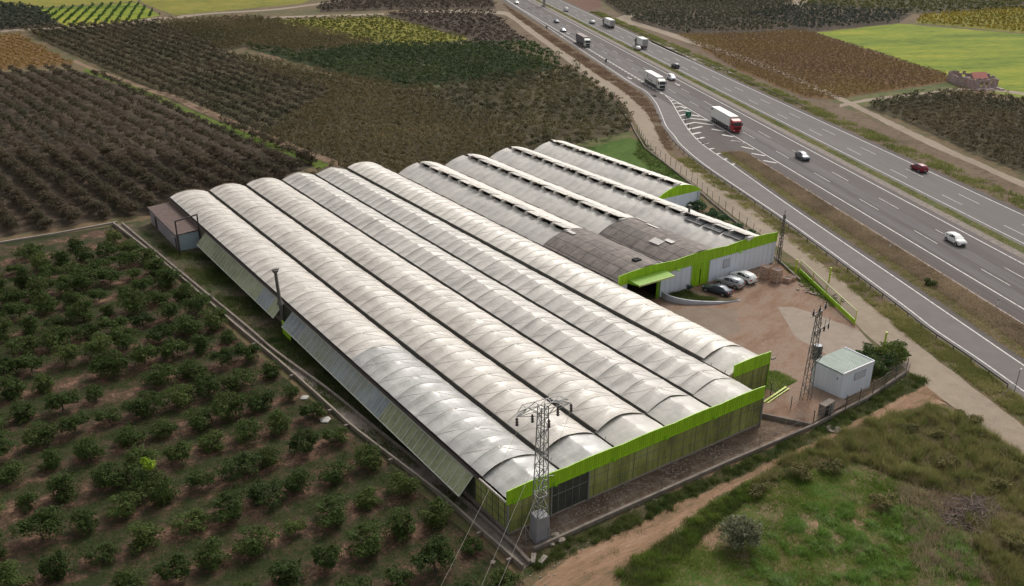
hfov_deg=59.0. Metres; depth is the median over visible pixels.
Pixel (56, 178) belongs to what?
fruit tree
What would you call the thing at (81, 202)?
fruit tree
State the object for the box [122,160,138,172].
fruit tree
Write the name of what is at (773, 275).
wooden crate
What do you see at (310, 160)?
fruit tree
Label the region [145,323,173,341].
citrus tree
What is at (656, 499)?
track stones
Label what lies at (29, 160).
fruit tree
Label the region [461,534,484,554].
citrus tree
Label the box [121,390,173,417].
citrus tree
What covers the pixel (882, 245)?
scrub ridge
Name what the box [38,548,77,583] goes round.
citrus tree
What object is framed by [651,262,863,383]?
yard
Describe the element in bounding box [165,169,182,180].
fruit tree
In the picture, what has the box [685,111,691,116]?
gore marker
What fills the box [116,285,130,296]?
citrus tree
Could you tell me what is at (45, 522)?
citrus tree
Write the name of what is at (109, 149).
fruit tree
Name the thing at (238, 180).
fruit tree
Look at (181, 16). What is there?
farm path
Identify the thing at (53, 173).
fruit tree
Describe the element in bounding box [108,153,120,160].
fruit tree
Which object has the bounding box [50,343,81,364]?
citrus tree
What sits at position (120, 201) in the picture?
fruit tree
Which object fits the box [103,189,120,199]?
fruit tree
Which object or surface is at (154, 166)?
fruit tree
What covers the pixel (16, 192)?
fruit tree
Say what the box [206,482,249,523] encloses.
citrus tree
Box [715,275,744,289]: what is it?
car
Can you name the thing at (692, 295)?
planter weeds
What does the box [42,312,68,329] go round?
citrus tree
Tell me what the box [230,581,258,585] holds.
citrus tree
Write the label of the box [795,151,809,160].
car
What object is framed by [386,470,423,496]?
citrus tree
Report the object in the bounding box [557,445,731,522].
strip rubble
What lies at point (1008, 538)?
bush
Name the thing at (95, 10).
striped crop
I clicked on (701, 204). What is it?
bush
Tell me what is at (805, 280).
gate weeds
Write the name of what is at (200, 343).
citrus tree
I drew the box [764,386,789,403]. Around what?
yellow beam
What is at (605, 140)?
green plot
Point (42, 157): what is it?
fruit tree
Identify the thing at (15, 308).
citrus tree
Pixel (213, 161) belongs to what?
fruit tree
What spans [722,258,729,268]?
window
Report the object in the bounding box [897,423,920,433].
bush
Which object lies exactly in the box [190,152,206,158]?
fruit tree
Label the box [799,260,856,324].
sliding gate
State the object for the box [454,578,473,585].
citrus tree
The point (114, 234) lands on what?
citrus tree
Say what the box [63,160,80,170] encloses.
fruit tree
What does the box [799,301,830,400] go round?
transformer pylon
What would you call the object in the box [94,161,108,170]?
fruit tree
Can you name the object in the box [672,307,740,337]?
yard slab
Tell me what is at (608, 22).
articulated truck
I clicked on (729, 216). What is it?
kerb wall
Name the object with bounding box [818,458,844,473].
bush
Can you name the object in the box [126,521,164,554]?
citrus tree
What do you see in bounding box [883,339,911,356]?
bush
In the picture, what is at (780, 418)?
retaining wall
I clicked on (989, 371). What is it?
guard rail
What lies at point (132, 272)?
citrus tree
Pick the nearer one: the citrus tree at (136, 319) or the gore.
the citrus tree at (136, 319)
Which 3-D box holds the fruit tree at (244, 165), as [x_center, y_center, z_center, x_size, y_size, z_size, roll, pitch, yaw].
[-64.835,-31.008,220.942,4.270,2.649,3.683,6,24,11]
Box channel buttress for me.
[252,342,512,563]
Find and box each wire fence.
[548,417,804,538]
[637,127,763,234]
[770,383,814,420]
[813,358,908,422]
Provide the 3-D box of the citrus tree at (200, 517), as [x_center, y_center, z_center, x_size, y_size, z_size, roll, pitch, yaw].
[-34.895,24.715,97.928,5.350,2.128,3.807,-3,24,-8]
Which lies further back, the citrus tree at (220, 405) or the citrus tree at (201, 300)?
the citrus tree at (201, 300)
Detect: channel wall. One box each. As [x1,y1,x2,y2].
[112,222,523,569]
[121,222,530,564]
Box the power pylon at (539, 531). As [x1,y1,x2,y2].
[515,395,572,544]
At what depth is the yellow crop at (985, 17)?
519.80 m
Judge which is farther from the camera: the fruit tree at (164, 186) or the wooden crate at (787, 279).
the fruit tree at (164, 186)
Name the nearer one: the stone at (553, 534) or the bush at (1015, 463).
the stone at (553, 534)
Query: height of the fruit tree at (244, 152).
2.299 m
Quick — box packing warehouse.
[398,139,777,297]
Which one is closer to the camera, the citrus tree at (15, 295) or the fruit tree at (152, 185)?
the citrus tree at (15, 295)
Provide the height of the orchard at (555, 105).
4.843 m
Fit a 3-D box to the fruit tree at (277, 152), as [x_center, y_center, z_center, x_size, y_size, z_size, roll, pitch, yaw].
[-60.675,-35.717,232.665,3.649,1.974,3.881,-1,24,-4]
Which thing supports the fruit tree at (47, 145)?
on the field at (88, 216)
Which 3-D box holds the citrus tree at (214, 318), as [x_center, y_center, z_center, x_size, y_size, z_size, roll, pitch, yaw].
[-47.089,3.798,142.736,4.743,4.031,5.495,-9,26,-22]
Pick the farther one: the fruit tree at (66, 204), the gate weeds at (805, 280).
the fruit tree at (66, 204)
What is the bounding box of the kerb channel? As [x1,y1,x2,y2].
[758,159,1022,323]
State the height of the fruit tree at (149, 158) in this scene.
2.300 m
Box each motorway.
[506,0,1023,312]
[541,0,1023,246]
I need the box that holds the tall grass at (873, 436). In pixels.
[749,404,1023,585]
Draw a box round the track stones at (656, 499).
[523,370,921,584]
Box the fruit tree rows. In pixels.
[0,63,298,155]
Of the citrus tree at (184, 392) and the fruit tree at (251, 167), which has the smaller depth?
the citrus tree at (184, 392)
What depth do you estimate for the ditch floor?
112.38 m
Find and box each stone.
[551,532,559,536]
[557,537,565,543]
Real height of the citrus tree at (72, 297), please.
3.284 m
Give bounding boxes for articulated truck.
[576,33,590,46]
[602,17,614,27]
[644,70,666,89]
[710,106,742,131]
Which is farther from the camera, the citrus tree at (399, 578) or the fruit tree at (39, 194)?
the fruit tree at (39, 194)
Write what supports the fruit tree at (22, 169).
on the field at (88, 216)
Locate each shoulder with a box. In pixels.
[502,0,1023,322]
[561,0,1023,213]
[713,151,1023,363]
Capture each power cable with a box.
[442,428,518,583]
[481,428,548,585]
[500,416,568,581]
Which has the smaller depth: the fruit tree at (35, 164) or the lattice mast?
the lattice mast
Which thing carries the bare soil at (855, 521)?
on the meadow
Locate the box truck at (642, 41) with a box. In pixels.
[634,37,648,48]
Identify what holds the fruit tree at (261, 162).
on the field at (88, 216)
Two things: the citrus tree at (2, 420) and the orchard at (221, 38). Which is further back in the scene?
the orchard at (221, 38)
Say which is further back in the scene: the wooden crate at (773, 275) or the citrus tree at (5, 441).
the wooden crate at (773, 275)
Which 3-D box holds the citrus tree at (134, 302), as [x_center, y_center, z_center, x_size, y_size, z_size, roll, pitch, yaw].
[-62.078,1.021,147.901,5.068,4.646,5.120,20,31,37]
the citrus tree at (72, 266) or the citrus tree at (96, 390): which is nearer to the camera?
the citrus tree at (96, 390)
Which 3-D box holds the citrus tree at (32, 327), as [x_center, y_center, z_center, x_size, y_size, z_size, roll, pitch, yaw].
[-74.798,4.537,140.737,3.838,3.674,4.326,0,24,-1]
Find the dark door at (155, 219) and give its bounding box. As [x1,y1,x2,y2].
[154,217,177,248]
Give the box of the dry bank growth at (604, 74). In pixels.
[503,4,673,150]
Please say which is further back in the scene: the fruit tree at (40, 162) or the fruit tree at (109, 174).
the fruit tree at (40, 162)
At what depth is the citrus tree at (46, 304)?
147.06 m
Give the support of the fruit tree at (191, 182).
on the field at (88, 216)
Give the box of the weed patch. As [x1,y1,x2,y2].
[767,371,796,392]
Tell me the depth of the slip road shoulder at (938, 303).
167.92 m
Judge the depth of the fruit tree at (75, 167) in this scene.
218.13 m
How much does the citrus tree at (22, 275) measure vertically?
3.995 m
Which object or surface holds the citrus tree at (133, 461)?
on the field at (19, 548)
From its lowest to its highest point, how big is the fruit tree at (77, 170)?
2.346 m
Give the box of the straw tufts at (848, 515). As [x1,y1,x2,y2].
[636,412,1020,583]
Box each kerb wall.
[0,221,116,243]
[616,105,800,280]
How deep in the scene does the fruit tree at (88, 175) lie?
210.51 m
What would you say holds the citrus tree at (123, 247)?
on the field at (19, 548)
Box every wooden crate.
[759,273,770,279]
[760,263,771,271]
[760,269,770,275]
[770,273,782,278]
[770,277,781,283]
[771,267,782,274]
[782,276,792,283]
[788,274,796,280]
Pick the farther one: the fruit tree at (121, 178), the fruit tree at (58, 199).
the fruit tree at (121, 178)
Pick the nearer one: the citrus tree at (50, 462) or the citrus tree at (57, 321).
the citrus tree at (50, 462)
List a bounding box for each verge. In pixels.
[484,0,1023,412]
[718,151,1023,358]
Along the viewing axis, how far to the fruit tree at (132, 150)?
233.86 m
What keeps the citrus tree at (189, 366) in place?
on the field at (19, 548)
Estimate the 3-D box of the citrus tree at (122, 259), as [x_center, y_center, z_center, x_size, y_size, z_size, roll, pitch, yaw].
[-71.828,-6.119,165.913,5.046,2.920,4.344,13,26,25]
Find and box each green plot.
[566,131,629,147]
[586,137,685,182]
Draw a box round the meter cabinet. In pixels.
[818,398,834,417]
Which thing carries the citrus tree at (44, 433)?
on the field at (19, 548)
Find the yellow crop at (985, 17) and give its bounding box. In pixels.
[917,5,1023,31]
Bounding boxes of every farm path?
[0,17,229,31]
[73,60,343,166]
[158,0,340,22]
[264,13,383,18]
[783,0,807,5]
[840,88,1023,106]
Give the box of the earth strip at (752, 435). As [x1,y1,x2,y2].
[508,420,799,552]
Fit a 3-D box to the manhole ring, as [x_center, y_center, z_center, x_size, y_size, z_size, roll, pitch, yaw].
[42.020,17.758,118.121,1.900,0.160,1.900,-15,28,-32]
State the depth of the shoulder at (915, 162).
267.66 m
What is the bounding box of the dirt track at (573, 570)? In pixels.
[533,385,952,585]
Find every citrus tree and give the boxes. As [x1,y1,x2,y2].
[0,277,7,290]
[0,282,26,305]
[0,316,13,340]
[0,353,20,377]
[0,375,27,402]
[0,413,7,430]
[0,428,20,455]
[0,458,29,485]
[0,499,6,514]
[0,529,11,559]
[0,559,37,585]
[1,301,34,317]
[1,334,41,355]
[4,263,24,272]
[6,399,35,423]
[7,264,34,289]
[9,353,49,371]
[9,504,66,539]
[10,242,46,260]
[10,489,39,512]
[16,313,44,334]
[20,417,59,448]
[25,274,49,300]
[28,251,52,269]
[28,289,59,314]
[31,372,55,393]
[34,262,63,279]
[35,445,62,471]
[36,321,72,348]
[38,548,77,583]
[42,274,76,293]
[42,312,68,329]
[42,388,81,412]
[44,469,82,503]
[49,248,77,266]
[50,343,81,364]
[54,261,85,274]
[55,409,91,434]
[59,289,83,308]
[63,295,95,323]
[65,236,83,251]
[66,267,100,289]
[69,508,99,534]
[70,322,101,341]
[72,433,106,459]
[73,245,93,261]
[77,257,113,272]
[77,331,114,358]
[77,542,122,566]
[84,383,103,401]
[85,288,111,300]
[86,345,129,377]
[88,457,128,487]
[92,266,127,282]
[92,315,129,331]
[92,406,121,422]
[94,240,117,257]
[99,303,115,315]
[103,229,122,243]
[104,486,147,518]
[105,251,132,266]
[105,323,141,348]
[108,563,145,585]
[112,422,149,448]
[115,238,139,252]
[116,284,147,314]
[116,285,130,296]
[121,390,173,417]
[121,443,163,476]
[124,268,142,279]
[124,456,164,498]
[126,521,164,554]
[128,246,156,264]
[128,310,155,325]
[129,275,156,291]
[130,342,157,364]
[140,362,182,386]
[143,255,171,275]
[143,290,172,304]
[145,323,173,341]
[146,475,180,507]
[149,415,178,438]
[152,550,195,581]
[153,265,182,288]
[154,301,181,319]
[156,336,190,358]
[161,440,194,461]
[162,380,196,407]
[164,507,213,536]
[167,313,206,335]
[169,280,198,301]
[177,355,209,379]
[178,290,212,312]
[180,405,213,430]
[183,468,219,487]
[188,333,214,354]
[191,371,220,398]
[192,536,233,573]
[196,429,226,452]
[197,303,228,329]
[204,347,236,366]
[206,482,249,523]
[210,385,247,420]
[213,451,263,481]
[217,328,238,344]
[217,368,259,390]
[229,341,262,361]
[229,416,264,446]
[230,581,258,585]
[231,523,280,557]
[245,385,274,412]
[245,478,287,510]
[254,445,283,467]
[259,359,281,380]
[263,409,291,435]
[266,558,309,585]
[279,384,302,399]
[282,517,308,535]
[284,467,315,492]
[286,425,319,454]
[297,400,326,417]
[310,488,352,528]
[310,543,344,570]
[318,460,355,483]
[320,424,349,443]
[335,576,372,585]
[343,514,388,558]
[351,485,382,510]
[352,442,382,470]
[380,563,415,585]
[382,505,415,542]
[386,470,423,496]
[409,532,458,574]
[416,496,453,531]
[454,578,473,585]
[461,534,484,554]
[472,567,523,585]
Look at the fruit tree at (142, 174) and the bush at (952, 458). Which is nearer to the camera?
the bush at (952, 458)
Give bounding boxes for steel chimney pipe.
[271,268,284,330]
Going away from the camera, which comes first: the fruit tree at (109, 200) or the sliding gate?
the sliding gate
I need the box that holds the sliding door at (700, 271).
[691,260,709,286]
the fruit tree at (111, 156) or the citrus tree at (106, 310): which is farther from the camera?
the fruit tree at (111, 156)
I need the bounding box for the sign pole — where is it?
[1001,368,1022,395]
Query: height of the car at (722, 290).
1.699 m
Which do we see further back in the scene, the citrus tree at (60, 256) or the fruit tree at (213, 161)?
the fruit tree at (213, 161)
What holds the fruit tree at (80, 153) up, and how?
on the field at (88, 216)
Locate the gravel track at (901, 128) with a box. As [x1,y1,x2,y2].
[616,13,1023,187]
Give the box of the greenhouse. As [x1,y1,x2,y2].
[169,161,775,535]
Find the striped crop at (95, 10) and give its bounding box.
[41,0,159,23]
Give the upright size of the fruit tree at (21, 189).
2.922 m
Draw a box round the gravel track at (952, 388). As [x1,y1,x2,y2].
[412,10,1023,454]
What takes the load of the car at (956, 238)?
on the motorway at (982, 250)
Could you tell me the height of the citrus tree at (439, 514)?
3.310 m
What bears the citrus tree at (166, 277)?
on the field at (19, 548)
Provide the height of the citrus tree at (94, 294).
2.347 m
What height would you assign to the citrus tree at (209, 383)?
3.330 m
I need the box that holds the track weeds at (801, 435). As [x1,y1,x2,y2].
[527,373,924,574]
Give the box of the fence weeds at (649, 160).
[634,137,704,201]
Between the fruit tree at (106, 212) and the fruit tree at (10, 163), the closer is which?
the fruit tree at (106, 212)
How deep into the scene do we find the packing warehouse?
179.32 m
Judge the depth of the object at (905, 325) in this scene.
146.33 m
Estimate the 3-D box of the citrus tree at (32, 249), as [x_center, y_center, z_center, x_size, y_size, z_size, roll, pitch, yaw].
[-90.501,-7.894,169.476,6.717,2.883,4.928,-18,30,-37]
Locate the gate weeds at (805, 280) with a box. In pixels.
[780,260,839,307]
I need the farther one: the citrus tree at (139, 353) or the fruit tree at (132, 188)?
the fruit tree at (132, 188)
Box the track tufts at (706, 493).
[586,391,934,576]
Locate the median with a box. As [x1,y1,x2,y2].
[532,0,1023,258]
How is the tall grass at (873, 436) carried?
on the meadow
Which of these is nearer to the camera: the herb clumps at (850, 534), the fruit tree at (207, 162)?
the herb clumps at (850, 534)
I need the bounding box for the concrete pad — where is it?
[762,381,847,423]
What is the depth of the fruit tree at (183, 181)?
208.31 m
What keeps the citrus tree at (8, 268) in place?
on the field at (19, 548)
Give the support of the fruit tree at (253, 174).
on the field at (88, 216)
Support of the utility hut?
on the ground at (454, 516)
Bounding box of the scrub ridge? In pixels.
[728,149,1023,345]
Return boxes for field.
[0,0,137,6]
[0,34,73,69]
[0,70,312,237]
[0,226,524,585]
[27,20,630,173]
[41,2,158,25]
[141,0,308,14]
[751,8,910,31]
[817,24,1023,96]
[833,82,956,105]
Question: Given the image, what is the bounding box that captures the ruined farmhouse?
[947,70,1004,90]
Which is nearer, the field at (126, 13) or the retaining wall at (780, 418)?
the retaining wall at (780, 418)
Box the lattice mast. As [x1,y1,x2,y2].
[775,209,786,263]
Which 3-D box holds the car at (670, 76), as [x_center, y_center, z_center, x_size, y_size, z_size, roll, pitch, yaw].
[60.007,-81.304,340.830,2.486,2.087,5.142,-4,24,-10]
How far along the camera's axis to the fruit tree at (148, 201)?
195.38 m
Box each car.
[667,73,675,80]
[671,63,679,67]
[702,283,733,296]
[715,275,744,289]
[730,270,757,284]
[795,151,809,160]
[910,163,928,172]
[944,232,966,245]
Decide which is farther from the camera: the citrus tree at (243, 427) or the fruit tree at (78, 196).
the fruit tree at (78, 196)
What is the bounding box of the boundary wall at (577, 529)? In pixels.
[533,363,910,551]
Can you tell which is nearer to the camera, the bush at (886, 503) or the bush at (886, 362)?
the bush at (886, 503)
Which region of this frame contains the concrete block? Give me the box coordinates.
[531,553,547,564]
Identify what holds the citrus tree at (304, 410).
on the field at (19, 548)
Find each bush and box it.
[692,200,707,210]
[703,207,722,216]
[716,214,730,221]
[717,512,764,550]
[731,222,743,227]
[747,481,768,497]
[787,460,813,479]
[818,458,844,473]
[855,349,871,357]
[862,341,879,354]
[864,349,901,372]
[868,491,896,510]
[871,358,890,380]
[874,341,907,366]
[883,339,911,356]
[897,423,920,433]
[924,277,938,284]
[931,429,952,441]
[935,453,960,469]
[953,409,969,417]
[966,414,984,423]
[977,429,988,437]
[983,476,1012,494]
[997,446,1016,459]
[999,531,1023,553]
[1009,461,1023,471]
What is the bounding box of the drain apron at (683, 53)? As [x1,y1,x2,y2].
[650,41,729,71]
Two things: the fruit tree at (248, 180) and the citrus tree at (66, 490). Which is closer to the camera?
the citrus tree at (66, 490)
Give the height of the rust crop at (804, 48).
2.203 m
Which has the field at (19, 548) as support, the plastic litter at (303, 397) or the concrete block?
the plastic litter at (303, 397)
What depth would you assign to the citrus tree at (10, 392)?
122.29 m
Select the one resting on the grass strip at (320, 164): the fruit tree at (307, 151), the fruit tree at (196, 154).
the fruit tree at (307, 151)
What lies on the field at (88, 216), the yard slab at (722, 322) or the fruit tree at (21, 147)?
the fruit tree at (21, 147)
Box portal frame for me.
[174,214,200,256]
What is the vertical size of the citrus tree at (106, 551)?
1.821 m
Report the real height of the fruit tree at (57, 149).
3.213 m
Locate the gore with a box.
[676,109,745,151]
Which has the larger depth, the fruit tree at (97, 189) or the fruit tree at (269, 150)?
the fruit tree at (269, 150)
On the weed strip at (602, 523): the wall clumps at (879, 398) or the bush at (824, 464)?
the wall clumps at (879, 398)
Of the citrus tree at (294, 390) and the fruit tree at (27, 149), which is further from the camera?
the fruit tree at (27, 149)
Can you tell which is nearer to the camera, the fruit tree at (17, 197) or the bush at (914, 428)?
the bush at (914, 428)
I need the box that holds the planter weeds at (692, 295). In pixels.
[667,289,717,300]
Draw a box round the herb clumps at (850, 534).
[742,497,993,585]
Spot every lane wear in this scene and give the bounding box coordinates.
[516,0,1023,289]
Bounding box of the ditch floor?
[117,224,528,567]
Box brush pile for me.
[929,490,1009,536]
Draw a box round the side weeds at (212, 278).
[143,229,471,513]
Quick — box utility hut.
[810,347,874,398]
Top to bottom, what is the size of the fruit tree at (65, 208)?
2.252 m
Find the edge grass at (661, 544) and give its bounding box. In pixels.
[611,455,809,585]
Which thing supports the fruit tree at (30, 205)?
on the field at (88, 216)
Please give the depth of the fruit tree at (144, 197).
196.45 m
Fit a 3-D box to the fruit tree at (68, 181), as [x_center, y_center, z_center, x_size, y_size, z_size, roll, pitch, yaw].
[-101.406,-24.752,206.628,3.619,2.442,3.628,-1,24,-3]
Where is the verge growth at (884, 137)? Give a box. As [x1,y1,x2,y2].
[590,11,1023,209]
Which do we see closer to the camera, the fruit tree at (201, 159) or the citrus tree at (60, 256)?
the citrus tree at (60, 256)
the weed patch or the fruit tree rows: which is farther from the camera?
the fruit tree rows
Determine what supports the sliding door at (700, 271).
in the packing warehouse
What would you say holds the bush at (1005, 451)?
on the meadow
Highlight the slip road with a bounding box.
[548,29,1023,397]
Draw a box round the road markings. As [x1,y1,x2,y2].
[507,0,1023,391]
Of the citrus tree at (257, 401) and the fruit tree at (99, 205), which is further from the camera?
the fruit tree at (99, 205)
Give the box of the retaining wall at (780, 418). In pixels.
[762,413,810,426]
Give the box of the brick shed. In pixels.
[147,202,199,250]
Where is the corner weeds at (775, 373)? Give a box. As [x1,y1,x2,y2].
[767,370,795,391]
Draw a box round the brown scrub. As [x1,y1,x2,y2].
[894,481,1023,585]
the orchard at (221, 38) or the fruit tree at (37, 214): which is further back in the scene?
the orchard at (221, 38)
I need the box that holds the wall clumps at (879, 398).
[530,373,930,570]
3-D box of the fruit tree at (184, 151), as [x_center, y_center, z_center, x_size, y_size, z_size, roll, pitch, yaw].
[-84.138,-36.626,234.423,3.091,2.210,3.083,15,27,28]
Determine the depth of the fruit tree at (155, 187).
206.47 m
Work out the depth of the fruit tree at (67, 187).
204.22 m
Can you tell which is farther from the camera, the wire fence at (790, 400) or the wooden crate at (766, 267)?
the wooden crate at (766, 267)
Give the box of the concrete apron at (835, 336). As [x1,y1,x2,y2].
[778,307,895,368]
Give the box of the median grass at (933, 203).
[536,0,1023,252]
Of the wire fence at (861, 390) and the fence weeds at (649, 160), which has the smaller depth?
the wire fence at (861, 390)
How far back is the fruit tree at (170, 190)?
201.61 m
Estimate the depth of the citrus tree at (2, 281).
155.72 m
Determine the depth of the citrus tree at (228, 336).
138.34 m
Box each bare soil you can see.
[687,508,722,550]
[772,520,817,573]
[848,503,893,525]
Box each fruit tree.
[0,152,15,160]
[0,179,9,188]
[0,207,13,220]
[1,182,15,190]
[2,213,11,226]
[3,157,17,163]
[3,215,20,227]
[5,159,24,167]
[5,186,24,199]
[7,220,21,229]
[9,189,22,202]
[12,168,27,177]
[13,194,28,203]
[14,145,32,154]
[17,166,34,178]
[17,195,34,208]
[19,145,31,156]
[19,171,28,183]
[22,201,38,212]
[22,209,45,220]
[23,156,37,162]
[24,173,37,186]
[25,152,40,160]
[25,177,37,187]
[28,178,46,188]
[30,154,47,164]
[30,208,46,223]
[32,160,44,166]
[32,183,47,191]
[34,215,55,228]
[35,183,49,192]
[36,159,48,169]
[36,189,45,199]
[39,191,55,200]
[40,143,54,153]
[41,146,55,154]
[44,193,56,205]
[45,167,61,177]
[49,147,64,156]
[49,199,64,210]
[50,169,63,177]
[50,197,64,204]
[51,148,64,158]
[52,173,69,183]
[53,151,63,162]
[54,200,74,212]
[57,171,70,184]
[58,155,71,169]
[58,205,74,216]
[59,178,75,189]
[62,183,78,192]
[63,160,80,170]
[64,208,83,220]
[67,185,86,197]
[69,165,81,173]
[70,146,84,154]
[74,166,90,174]
[74,188,88,197]
[75,150,88,157]
[76,193,87,202]
[77,168,86,180]
[78,197,87,204]
[79,151,92,160]
[80,172,96,179]
[82,197,91,207]
[84,159,98,167]
[84,198,100,211]
[86,176,102,184]
[86,178,100,187]
[92,182,108,192]
[92,200,109,214]
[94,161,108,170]
[94,180,103,188]
[97,208,110,218]
[98,145,112,154]
[100,145,116,155]
[100,183,117,196]
[101,165,115,174]
[103,167,120,175]
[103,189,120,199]
[105,171,119,178]
[106,192,119,202]
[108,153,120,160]
[109,174,120,182]
[110,195,129,205]
[115,154,132,162]
[116,175,128,185]
[116,196,131,209]
[117,178,137,190]
[117,201,134,211]
[122,158,136,170]
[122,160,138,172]
[123,201,142,212]
[127,147,139,154]
[127,163,138,174]
[129,185,143,195]
[131,151,144,157]
[131,186,146,196]
[133,166,147,176]
[135,191,144,198]
[138,172,148,180]
[138,193,155,205]
[143,156,153,166]
[143,173,155,181]
[144,175,159,188]
[145,198,158,206]
[147,159,161,167]
[149,179,161,186]
[149,180,168,191]
[150,199,164,205]
[151,162,164,168]
[157,166,165,172]
[160,183,175,194]
[162,167,175,176]
[163,152,175,162]
[163,185,181,197]
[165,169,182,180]
[168,154,182,161]
[171,158,179,165]
[172,170,185,181]
[173,175,189,184]
[178,160,193,170]
[179,177,191,187]
[181,160,194,171]
[182,148,191,155]
[185,166,196,173]
[185,179,201,189]
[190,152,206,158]
[192,168,204,177]
[196,169,210,180]
[197,156,210,165]
[202,159,218,166]
[204,174,216,184]
[205,144,218,154]
[207,178,216,186]
[209,158,220,169]
[212,177,225,187]
[213,150,225,159]
[217,165,230,177]
[221,170,234,179]
[222,153,233,162]
[225,171,236,179]
[227,157,239,167]
[234,176,244,183]
[238,160,256,170]
[242,149,254,157]
[243,177,253,185]
[245,166,254,173]
[246,151,259,159]
[250,169,261,177]
[254,156,262,165]
[254,171,266,178]
[257,160,268,166]
[259,171,272,177]
[264,147,276,155]
[269,150,282,159]
[272,164,289,173]
[277,168,288,176]
[286,156,305,169]
[294,149,308,159]
[301,149,317,160]
[306,156,317,164]
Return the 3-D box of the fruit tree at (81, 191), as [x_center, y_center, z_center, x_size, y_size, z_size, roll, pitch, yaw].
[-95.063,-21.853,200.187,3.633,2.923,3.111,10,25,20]
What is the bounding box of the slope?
[564,0,601,10]
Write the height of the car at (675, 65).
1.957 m
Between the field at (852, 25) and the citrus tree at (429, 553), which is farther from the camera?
the field at (852, 25)
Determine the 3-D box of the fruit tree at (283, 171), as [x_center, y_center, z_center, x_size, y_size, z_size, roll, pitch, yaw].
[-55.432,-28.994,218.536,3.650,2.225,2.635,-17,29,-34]
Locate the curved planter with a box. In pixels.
[661,290,740,304]
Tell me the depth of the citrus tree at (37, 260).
163.91 m
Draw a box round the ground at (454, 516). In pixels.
[0,0,1023,585]
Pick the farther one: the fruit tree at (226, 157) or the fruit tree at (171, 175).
the fruit tree at (226, 157)
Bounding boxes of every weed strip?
[124,219,475,521]
[523,375,924,578]
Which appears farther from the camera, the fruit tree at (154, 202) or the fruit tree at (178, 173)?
the fruit tree at (178, 173)
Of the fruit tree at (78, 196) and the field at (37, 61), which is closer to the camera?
the fruit tree at (78, 196)
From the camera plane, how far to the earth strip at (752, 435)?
107.80 m
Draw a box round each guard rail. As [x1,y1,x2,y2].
[594,12,807,107]
[664,130,1008,387]
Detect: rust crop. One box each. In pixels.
[678,28,947,97]
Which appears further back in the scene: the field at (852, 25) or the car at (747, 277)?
the field at (852, 25)
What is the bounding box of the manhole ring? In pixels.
[827,425,840,432]
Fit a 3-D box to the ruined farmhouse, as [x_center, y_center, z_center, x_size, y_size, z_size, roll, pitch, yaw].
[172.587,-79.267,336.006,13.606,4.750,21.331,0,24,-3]
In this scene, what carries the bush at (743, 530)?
on the meadow
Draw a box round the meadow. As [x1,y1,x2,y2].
[619,405,1021,585]
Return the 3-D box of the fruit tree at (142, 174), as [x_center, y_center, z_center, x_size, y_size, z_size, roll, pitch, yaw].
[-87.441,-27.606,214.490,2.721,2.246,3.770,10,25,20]
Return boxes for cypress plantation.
[606,0,791,32]
[748,2,912,29]
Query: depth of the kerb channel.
175.49 m
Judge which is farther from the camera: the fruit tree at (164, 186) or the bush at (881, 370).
the fruit tree at (164, 186)
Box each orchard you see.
[0,1,57,28]
[23,13,634,174]
[28,18,332,136]
[245,38,561,83]
[276,14,465,42]
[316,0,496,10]
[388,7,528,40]
[413,59,629,146]
[492,38,562,59]
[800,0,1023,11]
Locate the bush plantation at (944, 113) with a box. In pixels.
[869,86,1023,167]
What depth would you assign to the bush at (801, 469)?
107.66 m
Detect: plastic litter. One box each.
[300,395,308,399]
[320,416,330,422]
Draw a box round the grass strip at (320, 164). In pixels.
[83,68,328,169]
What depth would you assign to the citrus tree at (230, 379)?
125.37 m

